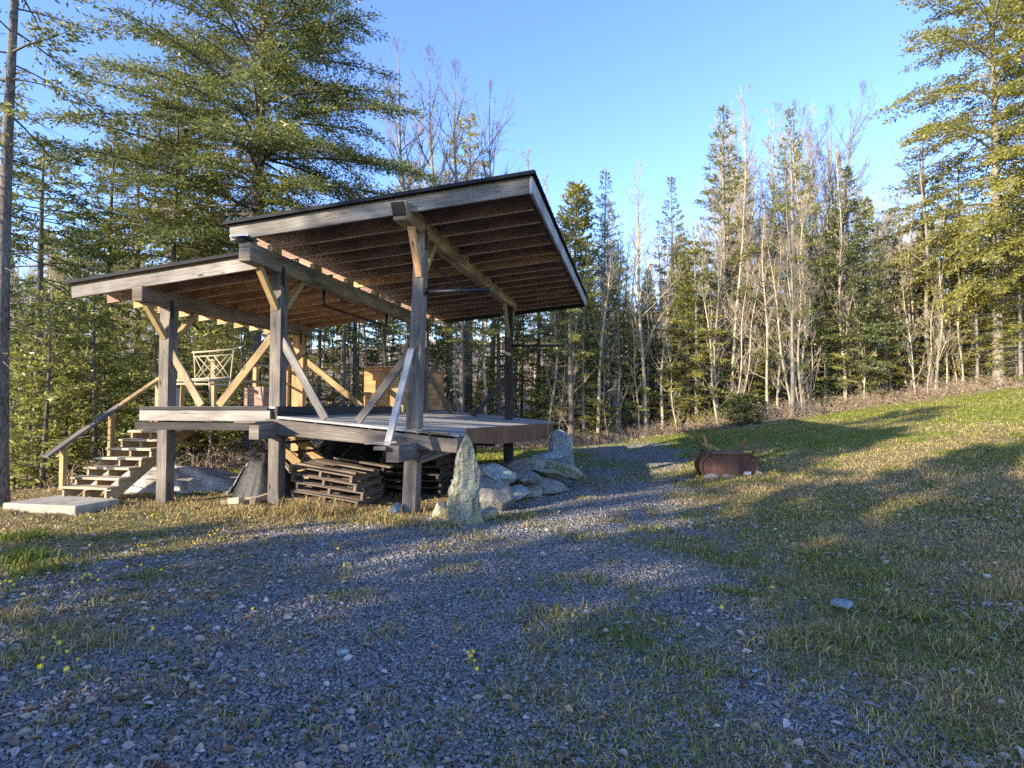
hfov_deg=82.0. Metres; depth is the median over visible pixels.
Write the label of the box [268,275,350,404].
hemlock tree
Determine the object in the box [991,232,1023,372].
bare sapling
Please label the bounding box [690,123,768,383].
bare tree
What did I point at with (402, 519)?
grass tufts
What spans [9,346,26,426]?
young fir
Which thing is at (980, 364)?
bare sapling
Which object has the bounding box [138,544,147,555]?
coltsfoot
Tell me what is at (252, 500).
wood offcut
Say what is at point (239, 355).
young fir
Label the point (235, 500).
wood offcut
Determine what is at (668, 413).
young fir
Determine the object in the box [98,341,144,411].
young fir
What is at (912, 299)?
bare sapling
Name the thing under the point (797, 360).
bare tree
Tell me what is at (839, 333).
bare sapling
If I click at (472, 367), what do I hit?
bare tree
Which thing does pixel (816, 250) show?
bare tree
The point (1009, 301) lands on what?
bare sapling
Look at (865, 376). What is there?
bare sapling
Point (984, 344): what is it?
bare sapling
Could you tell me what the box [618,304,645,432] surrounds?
bare sapling
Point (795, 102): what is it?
bare tree
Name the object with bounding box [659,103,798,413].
fir tree
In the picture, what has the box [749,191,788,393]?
bare tree
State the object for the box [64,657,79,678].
coltsfoot
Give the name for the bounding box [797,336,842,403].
young fir
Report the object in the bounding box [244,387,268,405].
crate
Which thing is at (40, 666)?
coltsfoot
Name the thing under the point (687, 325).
fir tree
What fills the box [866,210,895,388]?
bare sapling
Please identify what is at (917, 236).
bare sapling
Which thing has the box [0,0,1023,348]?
sky
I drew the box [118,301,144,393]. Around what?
bare tree
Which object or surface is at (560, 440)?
standing stone
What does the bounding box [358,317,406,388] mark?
fir tree
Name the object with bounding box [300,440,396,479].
covered pile
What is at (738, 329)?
bare sapling
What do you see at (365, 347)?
bare sapling
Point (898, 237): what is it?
bare tree
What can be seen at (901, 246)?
fir tree
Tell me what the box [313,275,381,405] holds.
hemlock tree
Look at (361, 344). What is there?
bare tree
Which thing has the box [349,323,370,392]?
bare sapling
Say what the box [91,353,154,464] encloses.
young fir
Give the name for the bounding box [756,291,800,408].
fir tree
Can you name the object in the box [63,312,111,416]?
young fir
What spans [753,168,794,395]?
bare tree
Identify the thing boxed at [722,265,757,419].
bare sapling
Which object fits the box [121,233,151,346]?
bare tree
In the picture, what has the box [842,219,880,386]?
bare sapling
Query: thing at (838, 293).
bare sapling
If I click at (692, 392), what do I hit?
evergreen shrub
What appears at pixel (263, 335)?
young fir
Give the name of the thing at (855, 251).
bare sapling
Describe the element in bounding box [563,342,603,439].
young fir
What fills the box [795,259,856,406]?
fir tree
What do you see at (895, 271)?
bare sapling
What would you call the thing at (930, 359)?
bare sapling
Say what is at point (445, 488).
pallet
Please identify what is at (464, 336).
bare tree
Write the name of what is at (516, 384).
bare sapling
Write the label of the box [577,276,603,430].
bare sapling
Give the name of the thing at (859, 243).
bare tree
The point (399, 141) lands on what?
bare tree
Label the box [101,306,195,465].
young fir
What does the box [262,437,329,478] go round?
staircase
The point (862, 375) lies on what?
bare sapling
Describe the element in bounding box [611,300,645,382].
hemlock tree
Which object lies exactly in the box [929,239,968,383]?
bare sapling
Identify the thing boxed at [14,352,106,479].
young fir
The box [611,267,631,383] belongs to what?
bare tree
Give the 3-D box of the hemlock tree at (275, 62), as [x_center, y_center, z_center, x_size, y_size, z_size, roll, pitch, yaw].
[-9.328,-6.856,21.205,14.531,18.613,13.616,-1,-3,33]
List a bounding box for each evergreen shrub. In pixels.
[666,387,725,427]
[718,390,763,426]
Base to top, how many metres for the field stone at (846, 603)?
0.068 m
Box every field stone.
[337,648,349,654]
[703,473,718,478]
[830,598,853,609]
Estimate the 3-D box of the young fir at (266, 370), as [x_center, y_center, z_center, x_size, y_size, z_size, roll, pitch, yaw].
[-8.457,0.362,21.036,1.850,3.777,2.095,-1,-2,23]
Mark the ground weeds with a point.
(170, 670)
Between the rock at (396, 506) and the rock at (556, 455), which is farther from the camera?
the rock at (556, 455)
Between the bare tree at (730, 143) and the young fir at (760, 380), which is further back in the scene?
the bare tree at (730, 143)
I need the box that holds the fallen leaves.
[0,336,1023,767]
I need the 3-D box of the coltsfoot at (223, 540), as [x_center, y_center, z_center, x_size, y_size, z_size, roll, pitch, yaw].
[-3.294,1.793,6.722,0.144,0.134,0.094,1,-2,-20]
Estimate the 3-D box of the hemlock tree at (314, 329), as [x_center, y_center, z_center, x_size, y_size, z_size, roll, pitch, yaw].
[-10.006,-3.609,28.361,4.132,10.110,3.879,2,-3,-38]
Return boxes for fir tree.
[51,272,74,352]
[56,110,151,427]
[159,140,243,376]
[178,251,221,399]
[337,321,375,405]
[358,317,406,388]
[404,325,445,396]
[432,323,476,410]
[475,315,536,418]
[521,309,589,436]
[536,311,586,432]
[554,256,616,440]
[566,170,644,433]
[574,293,609,423]
[585,242,658,436]
[616,270,672,431]
[622,176,705,418]
[631,292,659,422]
[647,254,712,427]
[654,227,734,424]
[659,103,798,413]
[661,251,713,427]
[691,282,737,419]
[721,277,772,409]
[749,106,853,405]
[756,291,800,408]
[787,288,823,405]
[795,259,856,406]
[812,289,835,371]
[841,303,883,398]
[863,278,915,394]
[876,238,923,380]
[883,257,943,393]
[919,216,991,386]
[940,266,975,372]
[942,247,1009,385]
[976,214,1023,385]
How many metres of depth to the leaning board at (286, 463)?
10.20 m
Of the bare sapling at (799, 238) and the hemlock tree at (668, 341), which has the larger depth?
the hemlock tree at (668, 341)
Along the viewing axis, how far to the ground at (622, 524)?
6.01 m
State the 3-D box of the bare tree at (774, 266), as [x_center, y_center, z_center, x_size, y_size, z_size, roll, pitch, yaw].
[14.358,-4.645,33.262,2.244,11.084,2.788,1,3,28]
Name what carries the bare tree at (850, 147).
on the ground at (622, 524)
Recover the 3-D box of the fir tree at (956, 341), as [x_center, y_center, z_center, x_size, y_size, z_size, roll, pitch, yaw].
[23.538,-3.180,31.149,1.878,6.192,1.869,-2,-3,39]
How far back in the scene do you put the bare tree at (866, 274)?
37.52 m
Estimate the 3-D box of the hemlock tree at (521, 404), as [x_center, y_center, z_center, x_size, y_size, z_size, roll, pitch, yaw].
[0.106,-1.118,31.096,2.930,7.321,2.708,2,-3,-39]
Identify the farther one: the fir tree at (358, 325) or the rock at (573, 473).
the fir tree at (358, 325)
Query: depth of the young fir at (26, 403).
17.73 m
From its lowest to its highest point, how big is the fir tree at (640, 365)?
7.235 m
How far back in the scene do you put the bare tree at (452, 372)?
25.90 m
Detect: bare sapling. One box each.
[307,338,325,405]
[333,325,361,401]
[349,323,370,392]
[350,321,382,405]
[380,316,390,365]
[389,321,409,363]
[429,324,455,369]
[429,350,442,370]
[471,319,493,405]
[496,321,529,407]
[501,317,535,417]
[518,314,552,417]
[537,227,574,437]
[543,311,568,430]
[548,310,578,428]
[549,282,594,433]
[572,290,593,433]
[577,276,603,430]
[589,261,608,432]
[592,319,621,440]
[601,257,632,434]
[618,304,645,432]
[620,327,639,424]
[626,308,637,426]
[636,309,659,424]
[637,265,661,424]
[657,318,686,430]
[669,232,694,382]
[683,273,702,384]
[684,212,722,387]
[696,245,719,424]
[697,227,746,421]
[699,257,736,412]
[701,294,729,393]
[705,164,781,410]
[707,235,729,412]
[718,247,755,403]
[720,279,754,411]
[721,180,767,412]
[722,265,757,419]
[728,276,742,386]
[730,234,769,393]
[730,263,767,412]
[730,296,744,384]
[750,259,776,389]
[753,236,800,413]
[755,244,789,401]
[759,222,790,406]
[769,240,819,409]
[769,318,777,404]
[780,235,829,400]
[783,193,815,409]
[784,251,813,402]
[794,280,824,405]
[800,254,822,405]
[811,231,842,371]
[815,150,862,403]
[816,203,841,401]
[818,252,862,401]
[826,283,852,388]
[831,247,853,373]
[835,279,880,401]
[837,206,876,348]
[837,261,880,400]
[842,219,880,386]
[864,264,892,388]
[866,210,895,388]
[869,240,887,387]
[870,213,914,382]
[872,250,907,393]
[877,249,902,383]
[879,248,922,392]
[888,262,923,384]
[891,196,922,392]
[908,227,942,382]
[915,285,941,393]
[923,201,957,389]
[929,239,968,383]
[934,191,966,378]
[937,273,964,386]
[947,218,982,378]
[950,254,974,385]
[952,233,989,382]
[974,273,988,378]
[975,221,988,373]
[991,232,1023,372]
[1004,256,1015,365]
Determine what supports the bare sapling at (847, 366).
on the ground at (622, 524)
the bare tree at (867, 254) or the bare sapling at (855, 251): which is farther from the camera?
the bare tree at (867, 254)
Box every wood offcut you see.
[220,499,246,505]
[228,497,244,503]
[244,493,267,504]
[250,497,255,504]
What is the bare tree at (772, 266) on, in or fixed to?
on the ground at (622, 524)
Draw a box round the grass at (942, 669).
[0,365,1023,767]
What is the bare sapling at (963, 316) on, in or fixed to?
on the ground at (622, 524)
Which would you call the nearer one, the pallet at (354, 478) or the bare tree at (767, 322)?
the pallet at (354, 478)
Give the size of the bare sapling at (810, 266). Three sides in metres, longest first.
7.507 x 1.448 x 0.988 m
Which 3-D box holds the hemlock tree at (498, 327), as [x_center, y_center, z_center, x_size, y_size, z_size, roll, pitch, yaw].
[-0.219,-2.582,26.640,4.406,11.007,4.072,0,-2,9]
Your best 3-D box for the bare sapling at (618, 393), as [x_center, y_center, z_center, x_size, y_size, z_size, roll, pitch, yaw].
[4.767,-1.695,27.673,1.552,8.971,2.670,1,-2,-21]
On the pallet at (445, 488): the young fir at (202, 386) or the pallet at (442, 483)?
the pallet at (442, 483)
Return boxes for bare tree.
[15,267,59,340]
[16,257,47,408]
[43,228,75,343]
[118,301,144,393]
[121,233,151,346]
[305,334,314,403]
[330,325,359,405]
[357,322,368,371]
[358,36,494,196]
[369,298,396,365]
[385,40,468,404]
[399,322,434,355]
[404,113,440,348]
[413,56,550,412]
[441,322,468,410]
[452,320,477,359]
[458,76,527,411]
[458,318,503,414]
[458,321,477,389]
[473,320,489,373]
[514,147,551,404]
[526,313,546,406]
[539,173,567,414]
[579,248,599,365]
[583,198,633,441]
[589,194,629,340]
[590,243,616,427]
[593,232,631,428]
[595,215,633,339]
[606,222,628,405]
[609,247,626,383]
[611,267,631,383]
[614,239,645,406]
[616,162,687,433]
[619,254,638,419]
[633,253,661,401]
[642,218,682,431]
[649,269,664,391]
[656,253,676,399]
[675,211,701,317]
[676,111,754,375]
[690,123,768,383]
[694,195,746,420]
[699,82,774,304]
[702,129,778,379]
[704,100,818,359]
[705,135,755,369]
[705,247,735,387]
[709,211,735,361]
[711,107,778,361]
[729,149,783,401]
[729,158,781,404]
[730,242,757,377]
[741,215,784,417]
[742,109,807,393]
[744,191,823,416]
[749,183,786,316]
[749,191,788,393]
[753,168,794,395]
[756,133,807,347]
[756,203,786,383]
[756,212,788,376]
[760,104,847,386]
[766,134,829,366]
[768,97,852,352]
[769,133,829,395]
[775,120,874,395]
[779,173,804,389]
[780,233,817,411]
[783,227,796,389]
[784,99,855,317]
[796,212,829,365]
[797,105,896,396]
[815,79,919,324]
[842,194,880,287]
[853,108,1015,387]
[854,189,888,379]
[859,237,876,302]
[873,182,908,360]
[883,258,929,393]
[886,214,919,359]
[909,233,922,375]
[918,256,952,391]
[932,276,960,390]
[1004,191,1023,348]
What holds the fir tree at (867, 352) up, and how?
on the ground at (622, 524)
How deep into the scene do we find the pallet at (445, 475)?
10.81 m
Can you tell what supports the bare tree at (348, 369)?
on the ground at (622, 524)
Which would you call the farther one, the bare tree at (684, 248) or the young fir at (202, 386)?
the bare tree at (684, 248)
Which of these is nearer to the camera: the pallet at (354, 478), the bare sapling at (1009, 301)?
the pallet at (354, 478)
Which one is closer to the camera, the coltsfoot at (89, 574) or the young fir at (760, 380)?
the coltsfoot at (89, 574)
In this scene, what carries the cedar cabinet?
on the timber pavilion
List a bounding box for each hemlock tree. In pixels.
[0,0,124,505]
[0,134,144,478]
[10,192,47,302]
[24,0,445,441]
[25,211,126,434]
[67,231,129,376]
[71,120,192,412]
[80,71,249,357]
[114,144,239,362]
[127,94,251,396]
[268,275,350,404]
[287,204,325,375]
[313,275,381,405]
[315,192,394,405]
[374,158,458,370]
[424,112,503,410]
[430,320,500,412]
[454,314,554,415]
[493,230,581,419]
[496,315,543,418]
[531,208,611,445]
[587,289,646,433]
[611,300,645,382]
[662,317,683,393]
[694,294,729,404]
[742,299,773,394]
[834,286,879,372]
[861,130,995,385]
[892,252,952,384]
[899,159,1009,385]
[962,242,1007,376]
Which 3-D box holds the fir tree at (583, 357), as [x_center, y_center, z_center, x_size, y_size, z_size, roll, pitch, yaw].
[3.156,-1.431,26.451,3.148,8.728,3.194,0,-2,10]
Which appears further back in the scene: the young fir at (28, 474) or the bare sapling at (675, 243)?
the bare sapling at (675, 243)
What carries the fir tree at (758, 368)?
on the ground at (622, 524)
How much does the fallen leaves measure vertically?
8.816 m
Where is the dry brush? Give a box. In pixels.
[45,364,1023,489]
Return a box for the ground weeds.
[0,448,1023,767]
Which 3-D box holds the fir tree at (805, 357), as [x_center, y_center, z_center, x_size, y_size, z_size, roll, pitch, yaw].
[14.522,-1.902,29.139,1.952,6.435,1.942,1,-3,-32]
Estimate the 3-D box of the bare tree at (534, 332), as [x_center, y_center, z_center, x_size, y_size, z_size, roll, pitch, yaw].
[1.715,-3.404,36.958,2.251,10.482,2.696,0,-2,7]
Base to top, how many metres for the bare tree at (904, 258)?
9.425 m
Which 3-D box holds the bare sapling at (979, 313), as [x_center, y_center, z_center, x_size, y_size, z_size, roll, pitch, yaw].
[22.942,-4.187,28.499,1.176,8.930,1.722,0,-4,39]
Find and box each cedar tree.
[545,179,601,420]
[856,0,1023,385]
[941,0,1023,362]
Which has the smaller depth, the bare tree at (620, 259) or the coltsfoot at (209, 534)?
the coltsfoot at (209, 534)
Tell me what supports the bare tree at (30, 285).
on the ground at (622, 524)
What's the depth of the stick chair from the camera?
10.87 m
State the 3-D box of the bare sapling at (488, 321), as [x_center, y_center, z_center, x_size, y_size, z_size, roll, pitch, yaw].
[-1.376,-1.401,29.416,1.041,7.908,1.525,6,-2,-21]
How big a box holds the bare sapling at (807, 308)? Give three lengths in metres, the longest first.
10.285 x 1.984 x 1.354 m
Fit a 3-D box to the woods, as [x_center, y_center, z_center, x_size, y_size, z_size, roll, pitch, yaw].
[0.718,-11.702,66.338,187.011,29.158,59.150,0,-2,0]
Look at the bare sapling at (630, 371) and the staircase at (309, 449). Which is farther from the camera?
the bare sapling at (630, 371)
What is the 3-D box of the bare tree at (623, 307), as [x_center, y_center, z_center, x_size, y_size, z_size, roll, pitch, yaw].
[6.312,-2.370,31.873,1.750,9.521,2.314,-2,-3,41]
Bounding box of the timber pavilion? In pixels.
[63,169,587,513]
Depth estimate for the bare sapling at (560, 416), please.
26.41 m
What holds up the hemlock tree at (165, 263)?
on the ground at (622, 524)
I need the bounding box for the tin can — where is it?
[742,471,750,475]
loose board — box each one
[297,462,357,474]
[316,459,375,470]
[333,456,393,467]
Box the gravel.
[0,442,1019,767]
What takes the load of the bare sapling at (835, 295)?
on the ground at (622, 524)
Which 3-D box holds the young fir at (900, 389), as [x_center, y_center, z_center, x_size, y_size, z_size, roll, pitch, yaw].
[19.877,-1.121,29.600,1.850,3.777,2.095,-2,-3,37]
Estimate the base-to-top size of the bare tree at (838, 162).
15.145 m
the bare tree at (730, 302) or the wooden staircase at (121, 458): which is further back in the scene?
the bare tree at (730, 302)
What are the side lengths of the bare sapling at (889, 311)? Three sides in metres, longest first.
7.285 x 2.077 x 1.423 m
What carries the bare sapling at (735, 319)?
on the ground at (622, 524)
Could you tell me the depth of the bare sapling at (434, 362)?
25.01 m
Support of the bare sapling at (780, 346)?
on the ground at (622, 524)
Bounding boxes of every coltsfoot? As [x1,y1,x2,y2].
[0,580,14,592]
[37,656,43,676]
[50,556,67,570]
[52,636,62,647]
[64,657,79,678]
[81,573,92,584]
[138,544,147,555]
[207,528,218,538]
[217,535,230,545]
[343,562,349,575]
[466,649,474,668]
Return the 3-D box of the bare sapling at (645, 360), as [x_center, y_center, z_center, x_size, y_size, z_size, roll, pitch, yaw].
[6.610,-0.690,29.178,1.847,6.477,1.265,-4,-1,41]
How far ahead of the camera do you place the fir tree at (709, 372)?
27.50 m
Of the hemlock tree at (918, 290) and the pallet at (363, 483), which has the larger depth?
the hemlock tree at (918, 290)
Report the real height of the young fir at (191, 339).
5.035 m
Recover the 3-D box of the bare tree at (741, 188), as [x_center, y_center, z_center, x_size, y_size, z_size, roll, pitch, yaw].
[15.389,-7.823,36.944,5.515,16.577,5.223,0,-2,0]
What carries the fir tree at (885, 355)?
on the ground at (622, 524)
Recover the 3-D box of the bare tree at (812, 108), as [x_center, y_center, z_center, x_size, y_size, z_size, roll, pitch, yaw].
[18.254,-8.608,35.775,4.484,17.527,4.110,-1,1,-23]
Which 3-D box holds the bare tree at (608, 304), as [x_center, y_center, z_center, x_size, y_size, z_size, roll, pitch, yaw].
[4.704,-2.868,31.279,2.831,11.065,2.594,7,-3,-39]
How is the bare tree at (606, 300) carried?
on the ground at (622, 524)
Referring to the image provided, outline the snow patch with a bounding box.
[74,464,238,493]
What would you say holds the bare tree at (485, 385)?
on the ground at (622, 524)
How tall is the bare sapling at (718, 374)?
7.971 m
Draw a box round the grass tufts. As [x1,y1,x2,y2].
[0,473,1023,767]
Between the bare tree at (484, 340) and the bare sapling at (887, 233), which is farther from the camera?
the bare tree at (484, 340)
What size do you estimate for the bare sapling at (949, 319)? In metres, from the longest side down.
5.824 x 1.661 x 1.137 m
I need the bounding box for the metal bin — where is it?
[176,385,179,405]
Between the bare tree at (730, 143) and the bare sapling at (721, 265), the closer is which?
the bare sapling at (721, 265)
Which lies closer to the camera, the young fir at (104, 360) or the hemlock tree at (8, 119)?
the hemlock tree at (8, 119)
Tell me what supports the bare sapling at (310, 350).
on the ground at (622, 524)
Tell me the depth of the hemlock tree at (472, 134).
34.33 m
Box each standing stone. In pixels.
[448,434,483,525]
[548,429,573,465]
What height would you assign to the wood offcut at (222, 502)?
0.090 m
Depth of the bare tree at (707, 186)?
34.29 m
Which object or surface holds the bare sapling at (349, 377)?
on the ground at (622, 524)
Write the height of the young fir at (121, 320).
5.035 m
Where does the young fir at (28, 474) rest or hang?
on the ground at (622, 524)
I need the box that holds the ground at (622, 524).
[0,300,1023,767]
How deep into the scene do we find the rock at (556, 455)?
12.33 m
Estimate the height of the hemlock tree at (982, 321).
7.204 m
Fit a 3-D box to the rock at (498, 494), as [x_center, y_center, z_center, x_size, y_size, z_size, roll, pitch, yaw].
[-0.305,1.756,9.160,0.783,0.702,0.568,1,-2,-18]
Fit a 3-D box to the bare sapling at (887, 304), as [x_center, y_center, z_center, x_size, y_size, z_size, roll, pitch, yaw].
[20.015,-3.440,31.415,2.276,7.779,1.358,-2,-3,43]
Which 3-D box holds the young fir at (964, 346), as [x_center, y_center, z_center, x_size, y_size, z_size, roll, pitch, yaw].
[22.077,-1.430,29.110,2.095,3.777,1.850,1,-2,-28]
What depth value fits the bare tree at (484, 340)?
44.29 m
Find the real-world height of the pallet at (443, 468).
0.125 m
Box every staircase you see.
[42,377,202,498]
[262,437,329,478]
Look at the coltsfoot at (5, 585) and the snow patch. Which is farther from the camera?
the snow patch
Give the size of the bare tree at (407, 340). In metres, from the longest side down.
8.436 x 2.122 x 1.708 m
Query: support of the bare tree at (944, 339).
on the ground at (622, 524)
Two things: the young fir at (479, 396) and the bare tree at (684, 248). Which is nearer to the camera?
the young fir at (479, 396)
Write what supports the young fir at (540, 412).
on the ground at (622, 524)
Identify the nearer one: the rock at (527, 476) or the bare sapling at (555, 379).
the rock at (527, 476)
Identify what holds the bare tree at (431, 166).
on the ground at (622, 524)
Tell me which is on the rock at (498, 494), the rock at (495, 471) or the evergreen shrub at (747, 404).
the rock at (495, 471)
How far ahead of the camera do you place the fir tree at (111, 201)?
20.52 m
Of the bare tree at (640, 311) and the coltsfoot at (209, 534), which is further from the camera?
the bare tree at (640, 311)
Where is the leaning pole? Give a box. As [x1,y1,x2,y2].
[337,443,354,460]
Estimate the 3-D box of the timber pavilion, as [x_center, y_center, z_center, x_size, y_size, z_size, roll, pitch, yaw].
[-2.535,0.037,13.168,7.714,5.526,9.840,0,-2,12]
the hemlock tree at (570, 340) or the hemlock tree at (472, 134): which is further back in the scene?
the hemlock tree at (472, 134)
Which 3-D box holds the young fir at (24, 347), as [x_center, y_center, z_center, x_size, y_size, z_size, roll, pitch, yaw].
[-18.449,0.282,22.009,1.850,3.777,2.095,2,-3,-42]
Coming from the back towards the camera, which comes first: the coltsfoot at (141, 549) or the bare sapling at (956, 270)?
the bare sapling at (956, 270)
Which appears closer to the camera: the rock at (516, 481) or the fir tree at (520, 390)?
the rock at (516, 481)
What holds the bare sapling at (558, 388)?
on the ground at (622, 524)
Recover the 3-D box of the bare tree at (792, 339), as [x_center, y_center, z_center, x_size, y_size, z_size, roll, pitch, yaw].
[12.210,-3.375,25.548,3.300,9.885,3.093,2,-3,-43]
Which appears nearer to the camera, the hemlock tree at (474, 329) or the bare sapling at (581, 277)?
the hemlock tree at (474, 329)
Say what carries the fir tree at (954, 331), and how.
on the ground at (622, 524)
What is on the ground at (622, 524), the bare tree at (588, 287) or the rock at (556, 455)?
the bare tree at (588, 287)
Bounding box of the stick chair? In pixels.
[176,348,235,405]
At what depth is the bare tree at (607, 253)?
34.32 m
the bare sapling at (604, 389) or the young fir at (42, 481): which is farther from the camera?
the bare sapling at (604, 389)
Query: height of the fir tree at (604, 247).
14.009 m
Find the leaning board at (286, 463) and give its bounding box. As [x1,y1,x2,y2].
[263,439,288,470]
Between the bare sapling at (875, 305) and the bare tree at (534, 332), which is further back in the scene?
the bare tree at (534, 332)
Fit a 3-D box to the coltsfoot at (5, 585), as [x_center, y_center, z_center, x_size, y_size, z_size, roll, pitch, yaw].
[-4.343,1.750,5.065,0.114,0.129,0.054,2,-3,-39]
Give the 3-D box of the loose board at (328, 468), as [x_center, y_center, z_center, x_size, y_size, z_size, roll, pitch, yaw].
[-2.942,1.350,9.416,0.946,0.179,0.130,0,-2,3]
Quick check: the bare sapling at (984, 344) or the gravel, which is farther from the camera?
the bare sapling at (984, 344)
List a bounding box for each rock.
[389,502,400,515]
[431,501,447,518]
[479,463,515,483]
[479,475,515,511]
[481,506,498,520]
[501,458,547,472]
[510,474,539,485]
[510,484,530,501]
[514,469,542,483]
[520,477,568,493]
[523,486,542,497]
[530,450,569,460]
[535,469,568,478]
[537,457,585,480]
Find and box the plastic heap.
[222,449,305,500]
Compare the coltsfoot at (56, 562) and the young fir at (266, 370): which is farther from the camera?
the young fir at (266, 370)
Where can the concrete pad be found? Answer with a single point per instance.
(71, 505)
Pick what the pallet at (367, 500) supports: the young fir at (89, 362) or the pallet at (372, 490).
the pallet at (372, 490)
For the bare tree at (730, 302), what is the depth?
33.94 m
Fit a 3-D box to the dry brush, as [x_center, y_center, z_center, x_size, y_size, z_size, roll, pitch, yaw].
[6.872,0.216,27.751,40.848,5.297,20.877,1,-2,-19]
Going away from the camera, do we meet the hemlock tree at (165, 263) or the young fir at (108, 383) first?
the young fir at (108, 383)
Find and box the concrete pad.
[3,495,118,515]
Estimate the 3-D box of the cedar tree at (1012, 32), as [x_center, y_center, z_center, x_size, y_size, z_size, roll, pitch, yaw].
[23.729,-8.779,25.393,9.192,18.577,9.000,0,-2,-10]
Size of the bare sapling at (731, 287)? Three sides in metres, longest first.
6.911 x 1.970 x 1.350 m
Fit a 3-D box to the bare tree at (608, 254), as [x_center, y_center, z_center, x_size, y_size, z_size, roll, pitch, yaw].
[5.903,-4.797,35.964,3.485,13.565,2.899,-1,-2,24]
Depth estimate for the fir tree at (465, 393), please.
28.77 m
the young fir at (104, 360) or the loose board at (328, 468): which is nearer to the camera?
the loose board at (328, 468)
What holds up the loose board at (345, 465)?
on the pallet at (354, 478)
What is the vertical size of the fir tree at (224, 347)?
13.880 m
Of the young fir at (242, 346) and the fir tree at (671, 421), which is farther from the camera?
the fir tree at (671, 421)
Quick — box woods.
[10,163,1023,404]
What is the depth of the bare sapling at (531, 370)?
30.07 m
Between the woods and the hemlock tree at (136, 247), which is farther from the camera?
the woods
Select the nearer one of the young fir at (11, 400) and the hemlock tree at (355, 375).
the young fir at (11, 400)
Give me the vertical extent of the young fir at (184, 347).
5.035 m
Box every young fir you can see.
[9,287,106,489]
[9,309,73,466]
[9,343,32,426]
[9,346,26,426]
[9,348,78,457]
[9,351,56,488]
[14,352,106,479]
[18,353,91,467]
[27,294,144,484]
[43,310,73,367]
[60,310,106,438]
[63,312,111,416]
[68,353,138,475]
[77,309,150,437]
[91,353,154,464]
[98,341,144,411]
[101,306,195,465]
[122,347,158,438]
[129,310,206,456]
[175,349,222,459]
[176,317,249,463]
[177,318,207,399]
[186,348,222,440]
[187,323,240,446]
[208,323,268,454]
[214,347,240,436]
[238,330,269,396]
[259,349,308,405]
[287,334,316,405]
[312,326,360,405]
[351,349,381,402]
[429,336,464,411]
[466,368,504,416]
[523,369,559,440]
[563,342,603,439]
[613,365,653,433]
[655,359,693,426]
[743,345,775,412]
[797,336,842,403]
[838,304,886,400]
[889,327,927,390]
[938,319,975,384]
[962,289,1011,382]
[985,310,1023,381]
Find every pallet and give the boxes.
[288,458,380,483]
[290,470,382,491]
[290,485,383,507]
[294,478,384,500]
[379,468,453,481]
[380,455,455,466]
[381,462,454,473]
[381,475,452,487]
[382,451,456,458]
[382,481,450,494]
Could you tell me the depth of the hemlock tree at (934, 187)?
29.00 m
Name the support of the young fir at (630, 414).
on the ground at (622, 524)
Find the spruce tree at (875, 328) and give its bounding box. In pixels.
[788,164,916,401]
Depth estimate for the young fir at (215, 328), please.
16.43 m
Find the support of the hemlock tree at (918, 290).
on the ground at (622, 524)
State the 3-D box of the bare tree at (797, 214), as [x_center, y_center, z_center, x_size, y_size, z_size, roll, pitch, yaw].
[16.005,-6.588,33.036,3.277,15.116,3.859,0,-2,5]
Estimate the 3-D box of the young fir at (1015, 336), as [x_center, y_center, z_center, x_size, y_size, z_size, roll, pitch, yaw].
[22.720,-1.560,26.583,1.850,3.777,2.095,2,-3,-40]
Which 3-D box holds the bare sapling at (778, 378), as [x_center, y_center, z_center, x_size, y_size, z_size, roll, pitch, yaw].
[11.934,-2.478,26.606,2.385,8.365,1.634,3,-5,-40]
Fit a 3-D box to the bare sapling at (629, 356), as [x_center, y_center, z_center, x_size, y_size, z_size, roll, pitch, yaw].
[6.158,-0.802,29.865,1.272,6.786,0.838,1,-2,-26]
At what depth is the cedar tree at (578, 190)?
33.05 m
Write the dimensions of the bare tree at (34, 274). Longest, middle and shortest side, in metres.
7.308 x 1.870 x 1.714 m
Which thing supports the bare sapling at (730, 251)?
on the ground at (622, 524)
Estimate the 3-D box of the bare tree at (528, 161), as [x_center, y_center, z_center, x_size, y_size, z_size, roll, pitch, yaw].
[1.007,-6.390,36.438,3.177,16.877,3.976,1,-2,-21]
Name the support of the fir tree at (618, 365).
on the ground at (622, 524)
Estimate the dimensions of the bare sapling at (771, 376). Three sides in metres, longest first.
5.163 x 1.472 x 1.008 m
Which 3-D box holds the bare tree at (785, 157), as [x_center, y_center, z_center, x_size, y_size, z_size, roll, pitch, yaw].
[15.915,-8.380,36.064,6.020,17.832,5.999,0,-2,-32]
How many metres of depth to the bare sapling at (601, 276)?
29.98 m
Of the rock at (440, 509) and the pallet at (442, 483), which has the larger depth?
the pallet at (442, 483)
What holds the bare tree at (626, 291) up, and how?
on the ground at (622, 524)
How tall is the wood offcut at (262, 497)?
0.176 m
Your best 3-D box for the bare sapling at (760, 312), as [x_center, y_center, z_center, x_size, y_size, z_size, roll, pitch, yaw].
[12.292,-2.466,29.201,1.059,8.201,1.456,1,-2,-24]
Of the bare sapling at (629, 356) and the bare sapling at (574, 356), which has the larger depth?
the bare sapling at (629, 356)
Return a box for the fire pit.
[694,434,761,476]
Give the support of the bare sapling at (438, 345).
on the ground at (622, 524)
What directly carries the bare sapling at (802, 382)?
on the ground at (622, 524)
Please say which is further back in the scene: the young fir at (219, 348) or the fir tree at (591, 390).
the fir tree at (591, 390)
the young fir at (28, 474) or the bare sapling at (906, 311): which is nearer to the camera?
the young fir at (28, 474)
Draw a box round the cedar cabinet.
[362,366,443,411]
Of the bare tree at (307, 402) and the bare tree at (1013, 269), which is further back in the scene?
the bare tree at (1013, 269)
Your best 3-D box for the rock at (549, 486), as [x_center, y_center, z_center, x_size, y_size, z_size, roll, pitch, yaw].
[0.574,1.867,10.795,0.916,0.284,0.692,5,8,17]

